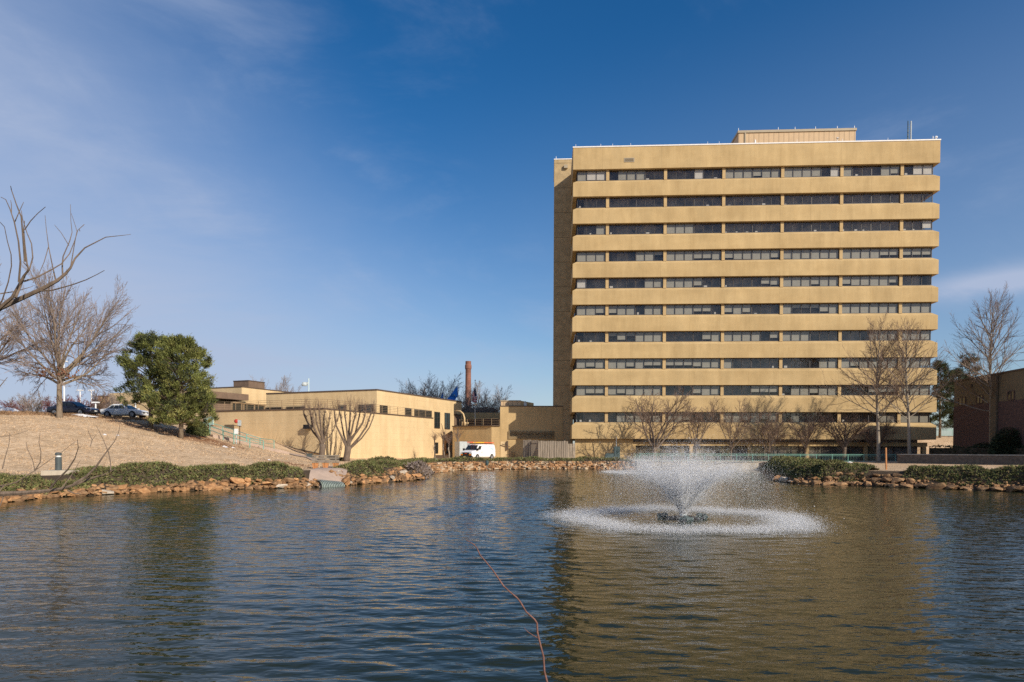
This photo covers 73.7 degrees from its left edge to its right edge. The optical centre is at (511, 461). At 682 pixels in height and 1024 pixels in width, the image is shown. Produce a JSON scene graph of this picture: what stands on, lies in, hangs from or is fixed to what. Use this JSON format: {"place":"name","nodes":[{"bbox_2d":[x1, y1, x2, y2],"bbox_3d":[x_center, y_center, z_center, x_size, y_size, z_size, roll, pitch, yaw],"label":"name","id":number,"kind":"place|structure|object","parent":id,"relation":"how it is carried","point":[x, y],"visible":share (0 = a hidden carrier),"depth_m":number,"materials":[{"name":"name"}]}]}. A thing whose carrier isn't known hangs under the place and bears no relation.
{"place":"outdoors","nodes":[
{"label":"outdoors","id":0,"kind":"place"},
{"bbox_2d":[309,465,346,487],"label":"path","id":1,"kind":"structure","parent":0,"point":[322,473],"depth_m":46.00,"materials":[{"name":"beige concrete"}]},
{"bbox_2d":[465,361,471,404],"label":"brick chimney","id":2,"kind":"object","parent":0,"point":[468,366],"visible":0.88,"depth_m":179.02,"materials":[{"name":"brick"}]},
{"bbox_2d":[466,540,547,681],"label":"sapling twig","id":3,"kind":"object","parent":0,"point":[538,637],"visible":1,"depth_m":3.61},
{"bbox_2d":[0,469,1023,681],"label":"water","id":4,"kind":"structure","parent":0,"point":[387,582],"depth_m":12.50,"materials":[{"name":"blue liquid"}]},
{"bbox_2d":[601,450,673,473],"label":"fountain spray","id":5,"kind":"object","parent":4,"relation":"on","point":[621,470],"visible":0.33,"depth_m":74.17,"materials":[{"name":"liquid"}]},
{"bbox_2d":[657,512,707,521],"bbox_3d":[6.330,2.047,24.642,1.713,0.390,1.817,0,1,-23],"label":"fountain float","id":6,"kind":"object","parent":4,"relation":"on","point":[678,517],"visible":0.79,"depth_m":24.48,"materials":[{"name":"black plastic"}]},
{"bbox_2d":[538,419,845,536],"bbox_3d":[6.759,-0.071,24.726,12.434,4.353,11.975,0,1,0],"label":"fountain spray","id":7,"kind":"object","parent":4,"relation":"on","point":[683,498],"visible":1,"depth_m":23.93,"materials":[{"name":"liquid"}]},
{"bbox_2d":[0,410,1023,498],"bbox_3d":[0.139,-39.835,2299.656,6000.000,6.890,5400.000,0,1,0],"label":"ground","id":8,"kind":"structure","parent":0,"point":[30,438],"depth_m":52.43,"materials":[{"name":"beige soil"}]},
{"bbox_2d":[0,472,47,501],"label":"juniper bed","id":9,"kind":"object","parent":8,"relation":"on","point":[5,478],"visible":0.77,"depth_m":33.47,"materials":[{"name":"plant"}]},
{"bbox_2d":[0,264,53,384],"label":"oak tree","id":10,"kind":"object","parent":8,"relation":"on","point":[8,347],"visible":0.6,"depth_m":59.86,"materials":[{"name":"brown plant"}]},
{"bbox_2d":[18,390,53,411],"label":"bare shrub","id":11,"kind":"object","parent":8,"relation":"on","point":[37,407],"visible":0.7,"depth_m":96.96,"materials":[{"name":"brown plant"}]},
{"bbox_2d":[23,478,88,495],"bbox_3d":[-23.359,1.463,34.897,1.430,1.313,3.437,1,1,31],"label":"juniper bed","id":12,"kind":"object","parent":8,"relation":"on","point":[59,483],"visible":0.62,"depth_m":35.04,"materials":[{"name":"plant"}]},
{"bbox_2d":[0,186,130,505],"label":"overhanging tree","id":13,"kind":"object","parent":8,"relation":"on","point":[9,302],"visible":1,"depth_m":9.75,"materials":[{"name":"brown plant"}]},
{"bbox_2d":[0,257,139,417],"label":"oak tree","id":14,"kind":"object","parent":8,"relation":"on","point":[61,373],"visible":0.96,"depth_m":59.43,"materials":[{"name":"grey plant"}]},
{"bbox_2d":[73,389,110,414],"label":"bare shrub","id":15,"kind":"object","parent":8,"relation":"on","point":[96,399],"visible":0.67,"depth_m":91.48,"materials":[{"name":"brown plant"}]},
{"bbox_2d":[111,328,186,427],"bbox_3d":[-33.515,-7.543,62.923,6.423,9.374,6.416,0,1,0],"label":"pine tree","id":16,"kind":"object","parent":8,"relation":"on","point":[130,366],"visible":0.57,"depth_m":61.53,"materials":[{"name":"green plant"}]},
{"bbox_2d":[135,333,219,438],"bbox_3d":[-29.325,-6.670,60.663,6.965,9.652,6.988,0,1,0],"label":"pine tree","id":17,"kind":"object","parent":8,"relation":"on","point":[178,356],"visible":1,"depth_m":59.64,"materials":[{"name":"green plant"}]},
{"bbox_2d":[64,460,306,486],"bbox_3d":[-19.427,0.758,41.449,13.809,1.771,3.917,-1,1,-41],"label":"juniper bed","id":18,"kind":"object","parent":8,"relation":"on","point":[158,472],"visible":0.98,"depth_m":40.47,"materials":[{"name":"plant"}]},
{"bbox_2d":[185,422,210,435],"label":"evergreen bush","id":19,"kind":"object","parent":8,"relation":"on","point":[199,431],"visible":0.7,"depth_m":65.40,"materials":[{"name":"green plant"}]},
{"bbox_2d":[110,380,287,411],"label":"clinic block","id":20,"kind":"structure","parent":8,"relation":"on","point":[256,391],"depth_m":109.54,"materials":[{"name":"beige concrete"}]},
{"bbox_2d":[166,391,265,410],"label":"entrance pavilion","id":21,"kind":"structure","parent":8,"relation":"on","point":[223,397],"depth_m":98.42,"materials":[{"name":"beige concrete"}]},
{"bbox_2d":[210,434,288,454],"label":"stairway","id":22,"kind":"object","parent":8,"relation":"on","point":[246,443],"visible":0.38,"depth_m":71.23,"materials":[{"name":"beige concrete"}]},
{"bbox_2d":[122,389,461,457],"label":"clinic building","id":23,"kind":"structure","parent":8,"relation":"on","point":[404,425],"depth_m":96.07,"materials":[{"name":"beige paint"}]},
{"bbox_2d":[302,397,340,459],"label":"pollarded tree","id":24,"kind":"object","parent":8,"relation":"on","point":[322,440],"visible":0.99,"depth_m":78.67,"materials":[{"name":"brown plant"}]},
{"bbox_2d":[311,455,338,467],"bbox_3d":[-13.741,0.022,50.341,1.960,0.985,1.045,0,1,-14],"label":"park bench","id":25,"kind":"object","parent":8,"relation":"on","point":[325,464],"visible":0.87,"depth_m":50.51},
{"bbox_2d":[331,393,376,460],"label":"pollarded tree","id":26,"kind":"object","parent":8,"relation":"on","point":[349,446],"visible":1,"depth_m":79.45,"materials":[{"name":"brown plant"}]},
{"bbox_2d":[332,459,386,477],"bbox_3d":[-11.322,0.597,51.074,2.747,1.652,4.356,1,1,28],"label":"juniper bed","id":27,"kind":"object","parent":8,"relation":"on","point":[357,467],"visible":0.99,"depth_m":50.41,"materials":[{"name":"plant"}]},
{"bbox_2d":[366,455,407,467],"bbox_3d":[-10.823,0.102,55.903,4.435,1.274,4.755,0,1,8],"label":"juniper bed","id":28,"kind":"object","parent":8,"relation":"on","point":[386,462],"visible":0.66,"depth_m":55.42,"materials":[{"name":"plant"}]},
{"bbox_2d":[403,460,433,479],"bbox_3d":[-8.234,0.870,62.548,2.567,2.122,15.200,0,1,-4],"label":"dry shrub","id":29,"kind":"object","parent":8,"relation":"on","point":[424,469],"visible":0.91,"depth_m":56.90,"materials":[{"name":"plant"}]},
{"bbox_2d":[399,372,479,412],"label":"distant bare tree","id":30,"kind":"object","parent":8,"relation":"on","point":[436,390],"visible":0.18,"depth_m":148.99,"materials":[{"name":"brown plant"}]},
{"bbox_2d":[460,443,494,457],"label":"cargo van","id":31,"kind":"object","parent":8,"relation":"on","point":[473,450],"visible":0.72,"depth_m":90.52,"materials":[{"name":"white paint"}]},
{"bbox_2d":[462,413,499,425],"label":"brown service building","id":32,"kind":"structure","parent":8,"relation":"on","point":[478,417],"depth_m":127.87,"materials":[{"name":"red brick"}]},
{"bbox_2d":[451,381,511,412],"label":"distant bare tree","id":33,"kind":"object","parent":8,"relation":"on","point":[489,409],"visible":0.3,"depth_m":161.98,"materials":[{"name":"brown plant"}]},
{"bbox_2d":[452,400,562,457],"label":"link building","id":34,"kind":"structure","parent":8,"relation":"on","point":[520,421],"depth_m":109.93,"materials":[{"name":"concrete"}]},
{"bbox_2d":[2,467,1023,501],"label":"rock chips","id":35,"kind":"object","parent":8,"relation":"on","point":[315,483],"visible":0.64,"depth_m":43.44,"materials":[{"name":"brown stone"}]},
{"bbox_2d":[903,463,1023,486],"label":"juniper bed","id":36,"kind":"object","parent":35,"relation":"on","point":[977,473],"visible":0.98,"depth_m":44.82,"materials":[{"name":"plant"}]},
{"bbox_2d":[400,456,631,463],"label":"juniper bed","id":37,"kind":"object","parent":8,"relation":"on","point":[465,458],"visible":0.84,"depth_m":87.83,"materials":[{"name":"plant"}]},
{"bbox_2d":[426,461,636,472],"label":"riprap","id":38,"kind":"object","parent":8,"relation":"on","point":[445,466],"visible":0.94,"depth_m":86.10,"materials":[{"name":"brown stone"}]},
{"bbox_2d":[523,440,574,457],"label":"plank fence","id":39,"kind":"object","parent":8,"relation":"on","point":[531,447],"visible":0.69,"depth_m":97.45,"materials":[{"name":"brown wood"}]},
{"bbox_2d":[622,384,702,459],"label":"bare tree","id":40,"kind":"object","parent":8,"relation":"on","point":[650,429],"visible":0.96,"depth_m":93.21,"materials":[{"name":"brown plant"}]},
{"bbox_2d":[637,461,758,469],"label":"retaining wall","id":41,"kind":"structure","parent":8,"relation":"on","point":[752,465],"depth_m":86.19,"materials":[{"name":"stone"}]},
{"bbox_2d":[675,398,730,459],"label":"bare tree","id":42,"kind":"object","parent":8,"relation":"on","point":[698,421],"visible":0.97,"depth_m":93.13,"materials":[{"name":"brown plant"}]},
{"bbox_2d":[707,396,759,460],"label":"bare tree","id":43,"kind":"object","parent":8,"relation":"on","point":[741,422],"visible":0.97,"depth_m":92.53,"materials":[{"name":"brown plant"}]},
{"bbox_2d":[553,121,940,460],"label":"office tower","id":44,"kind":"structure","parent":8,"relation":"on","point":[763,270],"depth_m":98.69,"materials":[{"name":"concrete"}]},
{"bbox_2d":[576,359,604,368],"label":"window","id":45,"kind":"structure","parent":44,"relation":"in","point":[580,363],"depth_m":100.29,"materials":[{"name":"grey glass"}]},
{"bbox_2d":[576,385,604,395],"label":"window","id":46,"kind":"structure","parent":44,"relation":"in","point":[580,390],"depth_m":100.34,"materials":[{"name":"grey glass"}]},
{"bbox_2d":[577,305,604,315],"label":"window","id":47,"kind":"structure","parent":44,"relation":"in","point":[582,310],"depth_m":100.15,"materials":[{"name":"grey glass"}]},
{"bbox_2d":[577,171,605,180],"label":"window","id":48,"kind":"structure","parent":44,"relation":"in","point":[581,175],"depth_m":99.78,"materials":[{"name":"grey glass"}]},
{"bbox_2d":[577,251,605,261],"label":"window","id":49,"kind":"structure","parent":44,"relation":"in","point":[600,256],"depth_m":99.98,"materials":[{"name":"grey glass"}]},
{"bbox_2d":[608,359,661,368],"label":"window","id":50,"kind":"structure","parent":44,"relation":"in","point":[612,363],"depth_m":99.95,"materials":[{"name":"grey glass"}]},
{"bbox_2d":[608,385,661,395],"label":"window","id":51,"kind":"structure","parent":44,"relation":"in","point":[639,390],"depth_m":100.00,"materials":[{"name":"grey glass"}]},
{"bbox_2d":[608,412,661,421],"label":"window","id":52,"kind":"structure","parent":44,"relation":"in","point":[621,417],"depth_m":100.10,"materials":[{"name":"grey glass"}]},
{"bbox_2d":[608,305,662,314],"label":"window","id":53,"kind":"structure","parent":44,"relation":"in","point":[619,309],"depth_m":99.81,"materials":[{"name":"grey glass"}]},
{"bbox_2d":[608,332,662,341],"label":"window","id":54,"kind":"structure","parent":44,"relation":"in","point":[639,336],"depth_m":99.83,"materials":[{"name":"grey glass"}]},
{"bbox_2d":[609,251,662,261],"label":"window","id":55,"kind":"structure","parent":44,"relation":"in","point":[639,255],"depth_m":99.59,"materials":[{"name":"grey glass"}]},
{"bbox_2d":[609,278,662,287],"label":"window","id":56,"kind":"structure","parent":44,"relation":"in","point":[649,282],"depth_m":99.61,"materials":[{"name":"grey glass"}]},
{"bbox_2d":[609,169,663,180],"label":"window","id":57,"kind":"structure","parent":44,"relation":"in","point":[622,174],"depth_m":99.51,"materials":[{"name":"grey glass"}]},
{"bbox_2d":[636,446,688,459],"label":"window","id":58,"kind":"structure","parent":44,"relation":"in","point":[643,450],"depth_m":100.79,"materials":[{"name":"glass"}]},
{"bbox_2d":[665,385,719,395],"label":"window","id":59,"kind":"structure","parent":44,"relation":"in","point":[705,390],"depth_m":99.44,"materials":[{"name":"grey glass"}]},
{"bbox_2d":[666,358,719,368],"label":"window","id":60,"kind":"structure","parent":44,"relation":"in","point":[705,363],"depth_m":99.44,"materials":[{"name":"grey glass"}]},
{"bbox_2d":[666,250,720,260],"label":"window","id":61,"kind":"structure","parent":44,"relation":"in","point":[681,255],"depth_m":99.21,"materials":[{"name":"grey glass"}]},
{"bbox_2d":[666,277,720,287],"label":"window","id":62,"kind":"structure","parent":44,"relation":"in","point":[685,282],"depth_m":99.34,"materials":[{"name":"grey glass"}]},
{"bbox_2d":[666,304,720,314],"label":"window","id":63,"kind":"structure","parent":44,"relation":"in","point":[687,309],"depth_m":99.37,"materials":[{"name":"grey glass"}]},
{"bbox_2d":[666,331,720,341],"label":"window","id":64,"kind":"structure","parent":44,"relation":"in","point":[715,336],"depth_m":99.25,"materials":[{"name":"grey glass"}]},
{"bbox_2d":[667,223,721,233],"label":"window","id":65,"kind":"structure","parent":44,"relation":"in","point":[676,228],"depth_m":99.20,"materials":[{"name":"grey glass"}]},
{"bbox_2d":[693,446,746,459],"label":"window","id":66,"kind":"structure","parent":44,"relation":"in","point":[725,449],"depth_m":100.25,"materials":[{"name":"grey glass"}]},
{"bbox_2d":[724,304,762,313],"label":"window","id":67,"kind":"structure","parent":44,"relation":"in","point":[735,308],"depth_m":99.01,"materials":[{"name":"grey glass"}]},
{"bbox_2d":[723,412,777,422],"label":"window","id":68,"kind":"structure","parent":44,"relation":"in","point":[734,414],"depth_m":99.15,"materials":[{"name":"grey glass"}]},
{"bbox_2d":[724,331,778,341],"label":"window","id":69,"kind":"structure","parent":44,"relation":"in","point":[729,336],"depth_m":98.99,"materials":[{"name":"grey glass"}]},
{"bbox_2d":[724,358,778,368],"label":"window","id":70,"kind":"structure","parent":44,"relation":"in","point":[728,362],"depth_m":99.08,"materials":[{"name":"grey glass"}]},
{"bbox_2d":[724,385,778,395],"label":"window","id":71,"kind":"structure","parent":44,"relation":"in","point":[753,388],"depth_m":98.98,"materials":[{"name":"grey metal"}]},
{"bbox_2d":[725,249,779,259],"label":"window","id":72,"kind":"structure","parent":44,"relation":"in","point":[762,254],"depth_m":98.72,"materials":[{"name":"grey glass"}]},
{"bbox_2d":[725,277,779,286],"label":"window","id":73,"kind":"structure","parent":44,"relation":"in","point":[764,280],"depth_m":98.69,"materials":[{"name":"grey glass"}]},
{"bbox_2d":[726,167,780,178],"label":"window","id":74,"kind":"structure","parent":44,"relation":"in","point":[769,172],"depth_m":98.55,"materials":[{"name":"grey glass"}]},
{"bbox_2d":[751,446,803,459],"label":"window","id":75,"kind":"structure","parent":44,"relation":"in","point":[756,450],"depth_m":99.95,"materials":[{"name":"black glass"}]},
{"bbox_2d":[782,385,836,394],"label":"window","id":76,"kind":"structure","parent":44,"relation":"in","point":[795,389],"depth_m":98.57,"materials":[{"name":"grey glass"}]},
{"bbox_2d":[782,358,837,367],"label":"window","id":77,"kind":"structure","parent":44,"relation":"in","point":[823,362],"depth_m":98.45,"materials":[{"name":"grey glass"}]},
{"bbox_2d":[783,303,837,313],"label":"window","id":78,"kind":"structure","parent":44,"relation":"in","point":[832,308],"depth_m":98.33,"materials":[{"name":"grey glass"}]},
{"bbox_2d":[783,331,837,340],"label":"window","id":79,"kind":"structure","parent":44,"relation":"in","point":[787,335],"depth_m":98.60,"materials":[{"name":"grey glass"}]},
{"bbox_2d":[783,276,838,286],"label":"window","id":80,"kind":"structure","parent":44,"relation":"in","point":[788,281],"depth_m":98.35,"materials":[{"name":"grey glass"}]},
{"bbox_2d":[784,249,838,259],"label":"window","id":81,"kind":"structure","parent":44,"relation":"in","point":[789,254],"depth_m":98.26,"materials":[{"name":"grey glass"}]},
{"bbox_2d":[784,166,839,177],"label":"window","id":82,"kind":"structure","parent":44,"relation":"in","point":[834,170],"depth_m":98.09,"materials":[{"name":"grey glass"}]},
{"bbox_2d":[841,412,896,422],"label":"window","id":83,"kind":"structure","parent":44,"relation":"in","point":[885,418],"depth_m":98.09,"materials":[{"name":"grey glass"}]},
{"bbox_2d":[841,358,897,367],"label":"window","id":84,"kind":"structure","parent":44,"relation":"in","point":[848,364],"depth_m":98.19,"materials":[{"name":"grey glass"}]},
{"bbox_2d":[842,303,897,313],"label":"window","id":85,"kind":"structure","parent":44,"relation":"in","point":[847,308],"depth_m":97.97,"materials":[{"name":"grey glass"}]},
{"bbox_2d":[842,275,898,285],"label":"window","id":86,"kind":"structure","parent":44,"relation":"in","point":[881,280],"depth_m":97.88,"materials":[{"name":"grey glass"}]},
{"bbox_2d":[843,248,898,258],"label":"window","id":87,"kind":"structure","parent":44,"relation":"in","point":[848,253],"depth_m":97.83,"materials":[{"name":"grey glass"}]},
{"bbox_2d":[844,165,899,175],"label":"window","id":88,"kind":"structure","parent":44,"relation":"in","point":[886,170],"depth_m":97.52,"materials":[{"name":"grey glass"}]},
{"bbox_2d":[901,412,929,422],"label":"window","id":89,"kind":"structure","parent":44,"relation":"in","point":[920,417],"depth_m":97.85,"materials":[{"name":"grey glass"}]},
{"bbox_2d":[902,303,930,312],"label":"window","id":90,"kind":"structure","parent":44,"relation":"in","point":[906,307],"depth_m":97.61,"materials":[{"name":"grey glass"}]},
{"bbox_2d":[903,247,931,257],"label":"window","id":91,"kind":"structure","parent":44,"relation":"in","point":[924,250],"depth_m":97.47,"materials":[{"name":"grey glass"}]},
{"bbox_2d":[904,164,932,174],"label":"window","id":92,"kind":"structure","parent":44,"relation":"in","point":[927,169],"depth_m":97.23,"materials":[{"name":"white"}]},
{"bbox_2d":[747,406,789,460],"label":"bare tree","id":93,"kind":"object","parent":8,"relation":"on","point":[769,426],"visible":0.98,"depth_m":92.25,"materials":[{"name":"brown plant"}]},
{"bbox_2d":[641,454,895,461],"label":"picket railing","id":94,"kind":"object","parent":8,"relation":"on","point":[768,455],"visible":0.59,"depth_m":86.00,"materials":[{"name":"metal"}]},
{"bbox_2d":[784,406,828,457],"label":"bare tree","id":95,"kind":"object","parent":8,"relation":"on","point":[811,427],"visible":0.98,"depth_m":91.78,"materials":[{"name":"brown plant"}]},
{"bbox_2d":[759,455,878,483],"bbox_3d":[27.914,0.484,67.302,6.973,2.064,37.900,0,1,13],"label":"juniper bed","id":96,"kind":"object","parent":8,"relation":"on","point":[788,466],"visible":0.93,"depth_m":51.62,"materials":[{"name":"plant"}]},
{"bbox_2d":[815,412,870,460],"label":"bare tree","id":97,"kind":"object","parent":8,"relation":"on","point":[845,443],"visible":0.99,"depth_m":90.84,"materials":[{"name":"brown plant"}]},
{"bbox_2d":[818,311,926,461],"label":"bare tree","id":98,"kind":"object","parent":8,"relation":"on","point":[877,408],"visible":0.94,"depth_m":86.18,"materials":[{"name":"brown plant"}]},
{"bbox_2d":[853,415,905,460],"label":"bare tree","id":99,"kind":"object","parent":8,"relation":"on","point":[885,429],"visible":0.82,"depth_m":94.48,"materials":[{"name":"brown plant"}]},
{"bbox_2d":[857,317,961,453],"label":"bare tree","id":100,"kind":"object","parent":8,"relation":"on","point":[905,363],"visible":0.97,"depth_m":83.66,"materials":[{"name":"brown plant"}]},
{"bbox_2d":[930,360,954,437],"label":"pine tree","id":101,"kind":"object","parent":8,"relation":"on","point":[939,415],"visible":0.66,"depth_m":117.05,"materials":[{"name":"green plant"}]},
{"bbox_2d":[897,454,1023,464],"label":"brick wall","id":102,"kind":"structure","parent":8,"relation":"on","point":[993,459],"depth_m":75.89,"materials":[{"name":"brick"}]},
{"bbox_2d":[909,282,1023,443],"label":"bare tree","id":103,"kind":"object","parent":8,"relation":"on","point":[989,355],"visible":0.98,"depth_m":81.80,"materials":[{"name":"brown plant"}]},
{"bbox_2d":[929,444,1023,454],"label":"clipped hedge","id":104,"kind":"object","parent":8,"relation":"on","point":[967,450],"visible":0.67,"depth_m":80.57,"materials":[{"name":"plant"}]},
{"bbox_2d":[953,368,1023,447],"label":"shaded brick building","id":105,"kind":"structure","parent":8,"relation":"on","point":[1007,404],"depth_m":82.42,"materials":[{"name":"brown brick"}]},
{"bbox_2d":[987,427,1021,454],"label":"evergreen bush","id":106,"kind":"object","parent":8,"relation":"on","point":[1007,440],"visible":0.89,"depth_m":76.64,"materials":[{"name":"green plant"}]},
{"bbox_2d":[0,0,1023,443],"label":"sky","id":107,"kind":"structure","parent":0,"point":[334,194],"materials":[{"name":"blue"}]},
{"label":"road","id":108,"kind":"structure","parent":0,"visible":0},
{"bbox_2d":[47,401,100,414],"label":"parked car","id":109,"kind":"object","parent":108,"relation":"on","point":[73,407],"visible":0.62,"depth_m":67.63,"materials":[{"name":"blue paint"}]},
{"bbox_2d":[100,404,148,417],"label":"parked car","id":110,"kind":"object","parent":108,"relation":"on","point":[118,410],"visible":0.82,"depth_m":71.63,"materials":[{"name":"silver metal"}]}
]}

